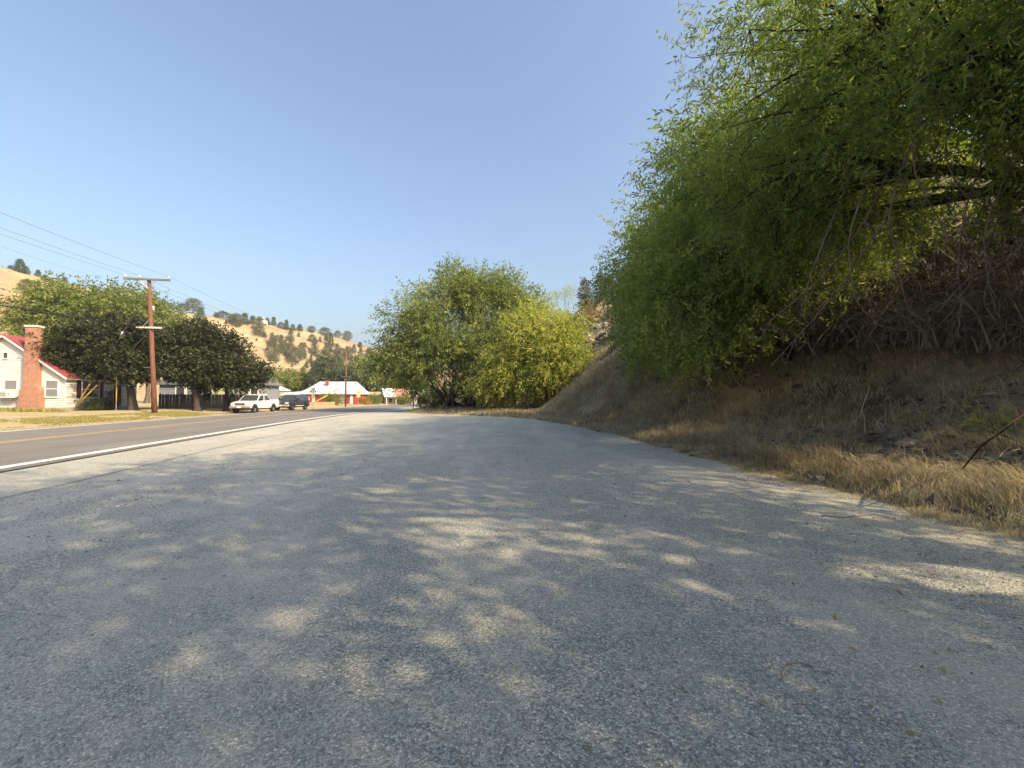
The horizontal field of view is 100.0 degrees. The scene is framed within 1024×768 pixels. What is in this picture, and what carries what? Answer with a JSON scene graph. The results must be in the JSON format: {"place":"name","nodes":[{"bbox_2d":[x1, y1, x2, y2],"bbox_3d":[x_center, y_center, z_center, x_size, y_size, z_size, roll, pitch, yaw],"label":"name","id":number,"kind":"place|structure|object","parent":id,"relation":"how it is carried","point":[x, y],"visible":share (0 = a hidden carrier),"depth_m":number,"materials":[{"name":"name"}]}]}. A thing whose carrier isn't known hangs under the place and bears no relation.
{"place":"outdoors","nodes":[
{"label":"outdoors","id":0,"kind":"place"},
{"bbox_2d":[0,416,197,430],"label":"verge grass","id":1,"kind":"structure","parent":0,"point":[30,427],"depth_m":25.53,"materials":[{"name":"plant"}]},
{"bbox_2d":[0,411,226,427],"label":"lawn grass","id":2,"kind":"structure","parent":0,"point":[102,419],"depth_m":29.62,"materials":[{"name":"plant"}]},
{"bbox_2d":[0,404,439,471],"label":"road","id":3,"kind":"structure","parent":0,"point":[23,448],"depth_m":18.65,"materials":[{"name":"asphalt"}]},
{"bbox_2d":[229,394,278,412],"bbox_3d":[-27.052,2.041,45.398,2.480,1.880,6.380,0,-2,-3],"label":"pickup truck","id":4,"kind":"object","parent":3,"relation":"on","point":[254,403],"visible":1,"depth_m":44.11,"materials":[{"name":"white paint"}]},
{"bbox_2d":[275,394,309,409],"bbox_3d":[-27.295,2.252,53.265,2.480,1.947,5.780,0,-2,-2],"label":"suv","id":5,"kind":"object","parent":3,"relation":"on","point":[291,401],"visible":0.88,"depth_m":52.41,"materials":[{"name":"paint"}]},
{"bbox_2d":[0,267,474,429],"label":"hillside","id":6,"kind":"structure","parent":0,"point":[9,278],"depth_m":146.05,"materials":[{"name":"yellow plant"}]},
{"bbox_2d":[11,258,29,272],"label":"ridge tree","id":7,"kind":"object","parent":6,"relation":"on","point":[21,262],"visible":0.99,"depth_m":150.35,"materials":[{"name":"green plant"}]},
{"bbox_2d":[16,277,40,294],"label":"juniper tree","id":8,"kind":"object","parent":6,"relation":"on","point":[22,284],"visible":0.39,"depth_m":137.15,"materials":[{"name":"green plant"}]},
{"bbox_2d":[0,325,141,410],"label":"house","id":9,"kind":"structure","parent":6,"relation":"on","point":[34,380],"depth_m":36.48,"materials":[{"name":"white"}]},
{"bbox_2d":[0,391,18,403],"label":"air conditioner","id":10,"kind":"object","parent":9,"relation":"attached to","point":[8,394],"visible":0.98,"depth_m":35.83,"materials":[{"name":"metal"}]},
{"bbox_2d":[3,379,18,390],"bbox_3d":[-42.345,0.088,36.274,1.060,0.960,0.120,0,-2,-10],"label":"window","id":11,"kind":"structure","parent":9,"relation":"in","point":[8,384],"depth_m":36.27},
{"bbox_2d":[44,380,59,397],"bbox_3d":[-39.418,0.403,36.770,1.060,1.560,0.120,0,-2,-10],"label":"window","id":12,"kind":"structure","parent":9,"relation":"in","point":[51,387],"depth_m":36.77,"materials":[{"name":"wood"}]},
{"bbox_2d":[76,380,103,397],"bbox_3d":[-38.837,0.490,39.578,0.120,1.600,3.020,0,-2,-10],"label":"window","id":13,"kind":"structure","parent":9,"relation":"in","point":[81,386],"depth_m":39.49,"materials":[{"name":"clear glass"}]},
{"bbox_2d":[114,385,121,405],"bbox_3d":[-39.430,1.141,42.956,0.120,2.090,0.900,0,-2,-10],"label":"door","id":14,"kind":"structure","parent":9,"relation":"in","point":[118,386],"depth_m":43.03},
{"bbox_2d":[0,270,163,339],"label":"yard tree","id":15,"kind":"object","parent":6,"relation":"on","point":[42,299],"visible":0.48,"depth_m":68.76,"materials":[{"name":"green plant"}]},
{"bbox_2d":[72,395,108,410],"bbox_3d":[-37.702,1.865,38.423,1.960,2.207,2.438,-1,-2,32],"label":"shrub","id":16,"kind":"object","parent":6,"relation":"on","point":[85,405],"visible":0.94,"depth_m":38.27,"materials":[{"name":"green plant"}]},
{"bbox_2d":[23,305,187,409],"bbox_3d":[-36.574,-2.320,39.998,11.572,9.941,9.642,0,-2,0],"label":"maple tree","id":17,"kind":"object","parent":6,"relation":"on","point":[87,347],"visible":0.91,"depth_m":38.03,"materials":[{"name":"green plant"}]},
{"bbox_2d":[99,388,123,409],"bbox_3d":[-37.822,1.619,40.455,2.232,2.708,1.974,-2,-2,42],"label":"shrub","id":18,"kind":"object","parent":6,"relation":"on","point":[110,402],"visible":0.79,"depth_m":40.42,"materials":[{"name":"green plant"}]},
{"bbox_2d":[81,275,198,402],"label":"yard tree","id":19,"kind":"object","parent":6,"relation":"on","point":[166,313],"visible":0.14,"depth_m":76.88,"materials":[{"name":"green plant"}]},
{"bbox_2d":[123,275,170,412],"bbox_3d":[-32.046,-3.326,37.616,3.649,12.398,0.486,0,-2,-9],"label":"utility pole","id":20,"kind":"object","parent":6,"relation":"on","point":[152,362],"visible":0.93,"depth_m":37.59,"materials":[{"name":"brown wood"}]},
{"bbox_2d":[4,305,138,326],"bbox_3d":[-28.078,-5.525,11.792,0.079,1.359,51.983,0,-2,-10],"label":"power line","id":21,"kind":"object","parent":20,"relation":"attached to","point":[78,318],"visible":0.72,"depth_m":31.25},
{"bbox_2d":[0,305,145,326],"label":"power line","id":22,"kind":"object","parent":20,"relation":"attached to","point":[69,316],"visible":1,"depth_m":29.47,"materials":[{"name":"metal"}]},
{"bbox_2d":[75,337,143,406],"bbox_3d":[-35.024,-1.137,37.553,6.590,7.406,0.110,0,-2,-2],"label":"guy wire","id":23,"kind":"object","parent":20,"relation":"attached to","point":[84,398],"visible":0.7,"depth_m":37.42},
{"bbox_2d":[74,294,146,410],"bbox_3d":[-35.097,-2.889,37.608,6.262,10.905,0.110,0,-2,-2],"label":"guy wire","id":24,"kind":"object","parent":20,"relation":"attached to","point":[88,386],"visible":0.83,"depth_m":37.44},
{"bbox_2d":[139,316,242,410],"bbox_3d":[-32.044,-2.038,43.725,9.354,10.101,8.595,0,-2,0],"label":"maple tree","id":25,"kind":"object","parent":6,"relation":"on","point":[191,371],"visible":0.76,"depth_m":42.63,"materials":[{"name":"green plant"}]},
{"bbox_2d":[181,297,204,313],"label":"ridge tree","id":26,"kind":"object","parent":6,"relation":"on","point":[194,305],"visible":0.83,"depth_m":220.46,"materials":[{"name":"green plant"}]},
{"bbox_2d":[195,307,205,321],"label":"juniper tree","id":27,"kind":"object","parent":6,"relation":"on","point":[201,313],"visible":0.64,"depth_m":216.92,"materials":[{"name":"green plant"}]},
{"bbox_2d":[158,393,247,408],"bbox_3d":[-33.418,1.939,46.584,8.750,1.860,0.184,0,-2,-10],"label":"board fence","id":28,"kind":"object","parent":6,"relation":"on","point":[171,400],"visible":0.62,"depth_m":46.28,"materials":[{"name":"wood"}]},
{"bbox_2d":[156,379,282,406],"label":"house","id":29,"kind":"structure","parent":6,"relation":"on","point":[175,388],"depth_m":53.97,"materials":[{"name":"grey"}]},
{"bbox_2d":[175,386,185,397],"bbox_3d":[-41.206,1.007,53.325,1.160,1.410,0.120,0,-2,-10],"label":"window","id":30,"kind":"structure","parent":29,"relation":"in","point":[178,390],"depth_m":53.33,"materials":[{"name":"white glass"}]},
{"bbox_2d":[215,310,229,318],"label":"ridge tree","id":31,"kind":"object","parent":6,"relation":"on","point":[218,314],"visible":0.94,"depth_m":233.00,"materials":[{"name":"green plant"}]},
{"bbox_2d":[184,320,276,410],"bbox_3d":[-30.396,-1.819,45.626,9.864,9.844,7.784,0,-2,0],"label":"maple tree","id":32,"kind":"object","parent":6,"relation":"on","point":[252,371],"visible":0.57,"depth_m":45.00,"materials":[{"name":"green plant"}]},
{"bbox_2d":[227,313,244,326],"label":"juniper tree","id":33,"kind":"object","parent":6,"relation":"on","point":[238,319],"visible":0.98,"depth_m":232.39,"materials":[{"name":"green plant"}]},
{"bbox_2d":[241,312,250,324],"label":"ridge tree","id":34,"kind":"object","parent":6,"relation":"on","point":[245,317],"visible":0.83,"depth_m":238.95,"materials":[{"name":"green plant"}]},
{"bbox_2d":[251,316,267,336],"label":"juniper tree","id":35,"kind":"object","parent":6,"relation":"on","point":[261,319],"visible":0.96,"depth_m":238.31,"materials":[{"name":"green plant"}]},
{"bbox_2d":[266,335,282,361],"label":"juniper tree","id":36,"kind":"object","parent":6,"relation":"on","point":[274,355],"visible":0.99,"depth_m":226.92,"materials":[{"name":"green plant"}]},
{"bbox_2d":[276,335,285,352],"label":"juniper tree","id":37,"kind":"object","parent":6,"relation":"on","point":[280,339],"visible":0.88,"depth_m":235.88,"materials":[{"name":"green plant"}]},
{"bbox_2d":[279,386,290,396],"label":"shed","id":38,"kind":"structure","parent":6,"relation":"on","point":[283,390],"depth_m":68.93,"materials":[{"name":"white"}]},
{"bbox_2d":[266,363,304,391],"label":"street tree","id":39,"kind":"object","parent":6,"relation":"on","point":[281,377],"visible":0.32,"depth_m":119.05,"materials":[{"name":"green plant"}]},
{"bbox_2d":[288,345,302,362],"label":"juniper tree","id":40,"kind":"object","parent":6,"relation":"on","point":[292,354],"visible":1,"depth_m":232.46,"materials":[{"name":"green plant"}]},
{"bbox_2d":[277,365,318,391],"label":"street tree","id":41,"kind":"object","parent":6,"relation":"on","point":[305,382],"visible":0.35,"depth_m":126.08,"materials":[{"name":"green plant"}]},
{"bbox_2d":[297,342,307,358],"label":"juniper tree","id":42,"kind":"object","parent":6,"relation":"on","point":[303,349],"visible":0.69,"depth_m":240.88,"materials":[{"name":"green plant"}]},
{"bbox_2d":[288,402,333,409],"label":"picket fence","id":43,"kind":"object","parent":6,"relation":"on","point":[331,404],"visible":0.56,"depth_m":65.50,"materials":[{"name":"wood"}]},
{"bbox_2d":[308,337,321,355],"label":"juniper tree","id":44,"kind":"object","parent":6,"relation":"on","point":[314,345],"visible":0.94,"depth_m":249.47,"materials":[{"name":"green plant"}]},
{"bbox_2d":[306,347,344,384],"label":"street tree","id":45,"kind":"object","parent":6,"relation":"on","point":[323,365],"visible":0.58,"depth_m":120.60,"materials":[{"name":"green plant"}]},
{"bbox_2d":[288,380,369,403],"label":"house","id":46,"kind":"structure","parent":6,"relation":"on","point":[352,389],"depth_m":86.16,"materials":[{"name":"white metal"}]},
{"bbox_2d":[326,332,334,346],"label":"juniper tree","id":47,"kind":"object","parent":6,"relation":"on","point":[330,340],"visible":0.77,"depth_m":268.70,"materials":[{"name":"green plant"}]},
{"bbox_2d":[318,387,344,404],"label":"bush","id":48,"kind":"object","parent":6,"relation":"on","point":[334,397],"visible":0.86,"depth_m":77.28,"materials":[{"name":"green plant"}]},
{"bbox_2d":[321,362,352,381],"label":"street tree","id":49,"kind":"object","parent":6,"relation":"on","point":[333,371],"visible":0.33,"depth_m":109.89,"materials":[{"name":"green plant"}]},
{"bbox_2d":[334,345,347,360],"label":"juniper tree","id":50,"kind":"object","parent":6,"relation":"on","point":[341,351],"visible":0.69,"depth_m":258.42,"materials":[{"name":"green plant"}]},
{"bbox_2d":[339,347,352,406],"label":"utility pole","id":51,"kind":"object","parent":6,"relation":"on","point":[346,376],"visible":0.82,"depth_m":73.99,"materials":[{"name":"brown wood"}]},
{"bbox_2d":[342,331,352,339],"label":"ridge tree","id":52,"kind":"object","parent":6,"relation":"on","point":[346,334],"visible":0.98,"depth_m":295.51,"materials":[{"name":"green plant"}]},
{"bbox_2d":[335,351,376,383],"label":"street tree","id":53,"kind":"object","parent":6,"relation":"on","point":[351,378],"visible":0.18,"depth_m":108.19,"materials":[{"name":"green plant"}]},
{"bbox_2d":[357,397,374,404],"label":"bush","id":54,"kind":"object","parent":6,"relation":"on","point":[362,400],"visible":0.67,"depth_m":87.63,"materials":[{"name":"orange plant"}]},
{"bbox_2d":[354,370,390,395],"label":"street tree","id":55,"kind":"object","parent":6,"relation":"on","point":[371,388],"visible":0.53,"depth_m":101.94,"materials":[{"name":"green plant"}]},
{"bbox_2d":[365,390,384,404],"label":"bush","id":56,"kind":"object","parent":6,"relation":"on","point":[371,398],"visible":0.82,"depth_m":91.58,"materials":[{"name":"green plant"}]},
{"bbox_2d":[368,392,383,402],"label":"building","id":57,"kind":"structure","parent":6,"relation":"on","point":[382,398],"depth_m":100.17,"materials":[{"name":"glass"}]},
{"bbox_2d":[381,388,417,403],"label":"house","id":58,"kind":"structure","parent":6,"relation":"on","point":[388,399],"depth_m":98.98,"materials":[{"name":"white metal"}]},
{"bbox_2d":[394,392,409,404],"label":"bush","id":59,"kind":"object","parent":6,"relation":"on","point":[403,401],"visible":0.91,"depth_m":91.60,"materials":[{"name":"green plant"}]},
{"bbox_2d":[0,0,981,369],"label":"sky","id":60,"kind":"structure","parent":0,"point":[291,160],"materials":[{"name":"blue"}]},
{"bbox_2d":[0,405,1023,767],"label":"gravel lot","id":61,"kind":"structure","parent":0,"point":[366,619],"depth_m":3.22,"materials":[{"name":"gravel"}]},
{"bbox_2d":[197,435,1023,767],"bbox_3d":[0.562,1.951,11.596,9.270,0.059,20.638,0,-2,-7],"label":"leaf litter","id":62,"kind":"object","parent":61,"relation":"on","point":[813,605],"visible":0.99,"depth_m":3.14,"materials":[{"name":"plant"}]},
{"bbox_2d":[397,412,1023,559],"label":"straw litter","id":63,"kind":"object","parent":61,"relation":"on","point":[854,494],"visible":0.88,"depth_m":5.87,"materials":[{"name":"beige plant"}]},
{"bbox_2d":[413,277,1023,522],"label":"rubble","id":64,"kind":"object","parent":61,"relation":"on","point":[918,400],"visible":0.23,"depth_m":9.09,"materials":[{"name":"stone"}]},
{"bbox_2d":[781,662,816,684],"bbox_3d":[1.633,1.678,2.503,0.318,0.009,0.127,1,-2,-23],"label":"twig","id":65,"kind":"object","parent":61,"relation":"on","point":[794,663],"visible":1,"depth_m":2.55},
{"bbox_2d":[821,514,895,518],"bbox_3d":[4.600,1.767,5.732,0.879,0.018,0.215,0,-2,0],"label":"twig","id":66,"kind":"object","parent":61,"relation":"on","point":[857,516],"visible":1,"depth_m":5.74,"materials":[{"name":"wood"}]},
{"bbox_2d":[409,144,1023,537],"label":"bank","id":67,"kind":"structure","parent":0,"point":[905,390],"depth_m":11.56,"materials":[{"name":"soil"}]},
{"bbox_2d":[410,364,446,409],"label":"sapling","id":68,"kind":"object","parent":67,"relation":"on","point":[428,390],"visible":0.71,"depth_m":45.27,"materials":[{"name":"green plant"}]},
{"bbox_2d":[446,368,478,406],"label":"sapling","id":69,"kind":"object","parent":67,"relation":"on","point":[458,386],"visible":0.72,"depth_m":44.30,"materials":[{"name":"green plant"}]},
{"bbox_2d":[458,289,599,409],"bbox_3d":[2.046,-3.141,41.378,15.013,12.332,10.072,0,-2,0],"label":"roadside tree","id":70,"kind":"object","parent":67,"relation":"on","point":[555,341],"visible":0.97,"depth_m":39.88,"materials":[{"name":"green plant"}]},
{"bbox_2d":[545,285,579,308],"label":"ridge tree","id":71,"kind":"object","parent":67,"relation":"on","point":[566,290],"visible":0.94,"depth_m":110.60,"materials":[{"name":"green plant"}]},
{"bbox_2d":[574,277,593,308],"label":"bank conifer","id":72,"kind":"object","parent":67,"relation":"on","point":[585,289],"visible":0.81,"depth_m":62.18,"materials":[{"name":"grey plant"}]},
{"bbox_2d":[577,298,605,322],"bbox_3d":[9.474,-8.177,49.350,3.234,3.593,3.838,-2,-2,42],"label":"shrub","id":73,"kind":"object","parent":67,"relation":"on","point":[591,314],"visible":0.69,"depth_m":49.07,"materials":[{"name":"plant"}]},
{"bbox_2d":[588,273,609,298],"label":"bank conifer","id":74,"kind":"object","parent":67,"relation":"on","point":[595,285],"visible":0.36,"depth_m":58.33,"materials":[{"name":"green plant"}]},
{"bbox_2d":[598,273,615,295],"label":"bank conifer","id":75,"kind":"object","parent":67,"relation":"on","point":[602,287],"visible":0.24,"depth_m":54.32,"materials":[{"name":"green plant"}]},
{"bbox_2d":[588,178,729,387],"bbox_3d":[9.554,-6.362,25.903,11.085,13.427,11.679,1,-2,-32],"label":"tree","id":76,"kind":"object","parent":67,"relation":"on","point":[618,294],"visible":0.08,"depth_m":24.76,"materials":[{"name":"green plant"}]},
{"bbox_2d":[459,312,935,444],"bbox_3d":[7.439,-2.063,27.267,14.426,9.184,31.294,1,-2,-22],"label":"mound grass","id":77,"kind":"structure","parent":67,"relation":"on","point":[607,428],"depth_m":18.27,"materials":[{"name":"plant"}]},
{"bbox_2d":[406,261,1023,540],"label":"dry grass","id":78,"kind":"structure","parent":67,"relation":"on","point":[924,478],"depth_m":10.42,"materials":[{"name":"plant"}]},
{"bbox_2d":[676,337,786,379],"bbox_3d":[10.167,-1.532,18.803,5.011,2.733,5.232,-1,-2,32],"label":"bare brush","id":79,"kind":"object","parent":67,"relation":"on","point":[723,367],"visible":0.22,"depth_m":19.06,"materials":[{"name":"plant"}]},
{"bbox_2d":[732,302,833,356],"bbox_3d":[11.690,-2.027,18.779,6.333,2.838,5.022,2,-2,-43],"label":"bare brush","id":80,"kind":"object","parent":67,"relation":"on","point":[758,348],"visible":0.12,"depth_m":18.45,"materials":[{"name":"plant"}]},
{"bbox_2d":[590,64,1002,406],"bbox_3d":[9.162,-6.477,17.189,11.903,14.831,13.483,0,-2,0],"label":"tree","id":81,"kind":"object","parent":67,"relation":"on","point":[698,313],"visible":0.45,"depth_m":15.40,"materials":[{"name":"green plant"}]},
{"bbox_2d":[732,293,867,358],"bbox_3d":[11.714,-2.234,17.095,5.426,2.793,5.719,1,-2,-17],"label":"bare brush","id":82,"kind":"object","parent":67,"relation":"on","point":[810,337],"visible":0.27,"depth_m":17.09,"materials":[{"name":"plant"}]},
{"bbox_2d":[686,49,927,283],"bbox_3d":[13.985,-11.076,21.984,12.142,12.346,12.360,-1,-2,33],"label":"tree","id":83,"kind":"object","parent":67,"relation":"on","point":[750,97],"visible":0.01,"depth_m":20.30,"materials":[{"name":"green plant"}]},
{"bbox_2d":[779,271,843,314],"bbox_3d":[13.050,-4.376,19.583,5.388,3.297,4.964,0,-2,0],"label":"bare brush","id":84,"kind":"object","parent":67,"relation":"on","point":[805,300],"visible":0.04,"depth_m":19.30,"materials":[{"name":"plant"}]},
{"bbox_2d":[799,403,874,431],"bbox_3d":[8.558,1.043,11.712,1.305,1.135,2.189,0,-2,-7],"label":"dry stalk","id":85,"kind":"object","parent":67,"relation":"on","point":[809,416],"visible":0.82,"depth_m":11.44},
{"bbox_2d":[652,0,1023,366],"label":"tree","id":86,"kind":"object","parent":67,"relation":"on","point":[893,50],"visible":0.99,"depth_m":9.60,"materials":[{"name":"green plant"}]},
{"bbox_2d":[780,282,932,355],"bbox_3d":[12.879,-2.272,15.959,6.658,3.212,4.750,-1,-2,30],"label":"bare brush","id":87,"kind":"object","parent":67,"relation":"on","point":[838,331],"visible":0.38,"depth_m":15.83,"materials":[{"name":"plant"}]},
{"bbox_2d":[867,398,881,404],"bbox_3d":[9.944,0.492,11.740,0.361,0.238,0.455,1,-12,40],"label":"rock","id":88,"kind":"object","parent":67,"relation":"on","point":[872,400],"visible":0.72,"depth_m":11.63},
{"bbox_2d":[728,0,1023,260],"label":"tree","id":89,"kind":"object","parent":67,"relation":"on","point":[969,152],"depth_m":13.66,"materials":[{"name":"green plant"}]},
{"bbox_2d":[796,237,962,309],"bbox_3d":[14.505,-4.016,17.005,5.041,3.882,6.478,0,-2,0],"label":"bare brush","id":90,"kind":"object","parent":67,"relation":"on","point":[870,285],"visible":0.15,"depth_m":17.37,"materials":[{"name":"plant"}]},
{"bbox_2d":[872,406,891,415],"bbox_3d":[9.660,0.737,11.140,0.474,0.308,0.353,8,-8,32],"label":"rock","id":91,"kind":"object","parent":67,"relation":"on","point":[881,408],"visible":0.43,"depth_m":11.10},
{"bbox_2d":[788,264,1019,367],"bbox_3d":[12.251,-1.853,13.055,6.012,3.190,5.908,0,-2,0],"label":"bare brush","id":92,"kind":"object","parent":67,"relation":"on","point":[884,338],"visible":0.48,"depth_m":13.44,"materials":[{"name":"plant"}]},
{"bbox_2d":[895,438,918,447],"bbox_3d":[8.566,1.294,9.277,0.439,0.246,0.344,-1,-2,19],"label":"rock","id":93,"kind":"object","parent":67,"relation":"on","point":[906,443],"visible":0.67,"depth_m":9.21,"materials":[{"name":"stone"}]},
{"bbox_2d":[822,228,1023,313],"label":"bare brush","id":94,"kind":"object","parent":67,"relation":"on","point":[954,260],"visible":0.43,"depth_m":14.10,"materials":[{"name":"plant"}]},
{"bbox_2d":[828,251,1023,364],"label":"bare brush","id":95,"kind":"object","parent":67,"relation":"on","point":[927,333],"visible":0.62,"depth_m":11.24,"materials":[{"name":"plant"}]},
{"bbox_2d":[920,448,938,456],"bbox_3d":[8.300,1.391,8.528,0.236,0.206,0.317,12,15,28],"label":"rock","id":96,"kind":"object","parent":67,"relation":"on","point":[928,452],"visible":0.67,"depth_m":8.45,"materials":[{"name":"stone"}]},
{"bbox_2d":[879,198,996,272],"bbox_3d":[16.938,-5.725,16.501,4.985,2.887,5.182,2,-2,-43],"label":"bare brush","id":97,"kind":"object","parent":67,"relation":"on","point":[936,253],"visible":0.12,"depth_m":16.83,"materials":[{"name":"plant"}]},
{"bbox_2d":[854,217,1023,323],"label":"bare brush","id":98,"kind":"object","parent":67,"relation":"on","point":[948,281],"visible":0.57,"depth_m":12.19,"materials":[{"name":"plant"}]},
{"bbox_2d":[873,443,1017,462],"bbox_3d":[8.440,1.449,8.271,1.494,0.839,2.323,1,-2,-32],"label":"dry stalk","id":99,"kind":"object","parent":67,"relation":"on","point":[925,454],"visible":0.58,"depth_m":8.33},
{"bbox_2d":[878,267,1023,376],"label":"bare brush","id":100,"kind":"object","parent":67,"relation":"on","point":[1009,310],"visible":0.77,"depth_m":10.24,"materials":[{"name":"plant"}]},
{"bbox_2d":[885,197,1023,260],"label":"bare brush","id":101,"kind":"object","parent":67,"relation":"on","point":[971,228],"visible":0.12,"depth_m":16.23,"materials":[{"name":"plant"}]},
{"bbox_2d":[916,197,1023,273],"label":"bare brush","id":102,"kind":"object","parent":67,"relation":"on","point":[1000,248],"visible":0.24,"depth_m":13.38,"materials":[{"name":"plant"}]},
{"bbox_2d":[940,412,1023,470],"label":"fallen branch","id":103,"kind":"object","parent":67,"relation":"on","point":[998,433],"visible":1,"depth_m":5.84,"materials":[{"name":"wood"}]},
{"bbox_2d":[951,403,1023,437],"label":"weed","id":104,"kind":"object","parent":67,"relation":"on","point":[996,421],"visible":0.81,"depth_m":8.29,"materials":[{"name":"brown plant"}]},
{"bbox_2d":[953,66,1023,232],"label":"tree","id":105,"kind":"object","parent":67,"relation":"on","point":[969,144],"visible":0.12,"depth_m":10.32,"materials":[{"name":"green plant"}]},
{"bbox_2d":[993,457,1017,464],"bbox_3d":[8.512,1.351,7.405,0.236,0.173,0.317,-3,-10,-29],"label":"rock","id":106,"kind":"object","parent":67,"relation":"on","point":[1007,459],"visible":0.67,"depth_m":7.37,"materials":[{"name":"stone"}]},
{"label":"ground","id":107,"kind":"structure","parent":0,"visible":0},
{"bbox_2d":[348,250,553,409],"bbox_3d":[-6.003,-5.284,47.726,21.960,19.519,15.332,0,-2,0],"label":"roadside tree","id":108,"kind":"object","parent":107,"relation":"on","point":[445,348],"visible":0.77,"depth_m":45.11,"materials":[{"name":"green plant"}]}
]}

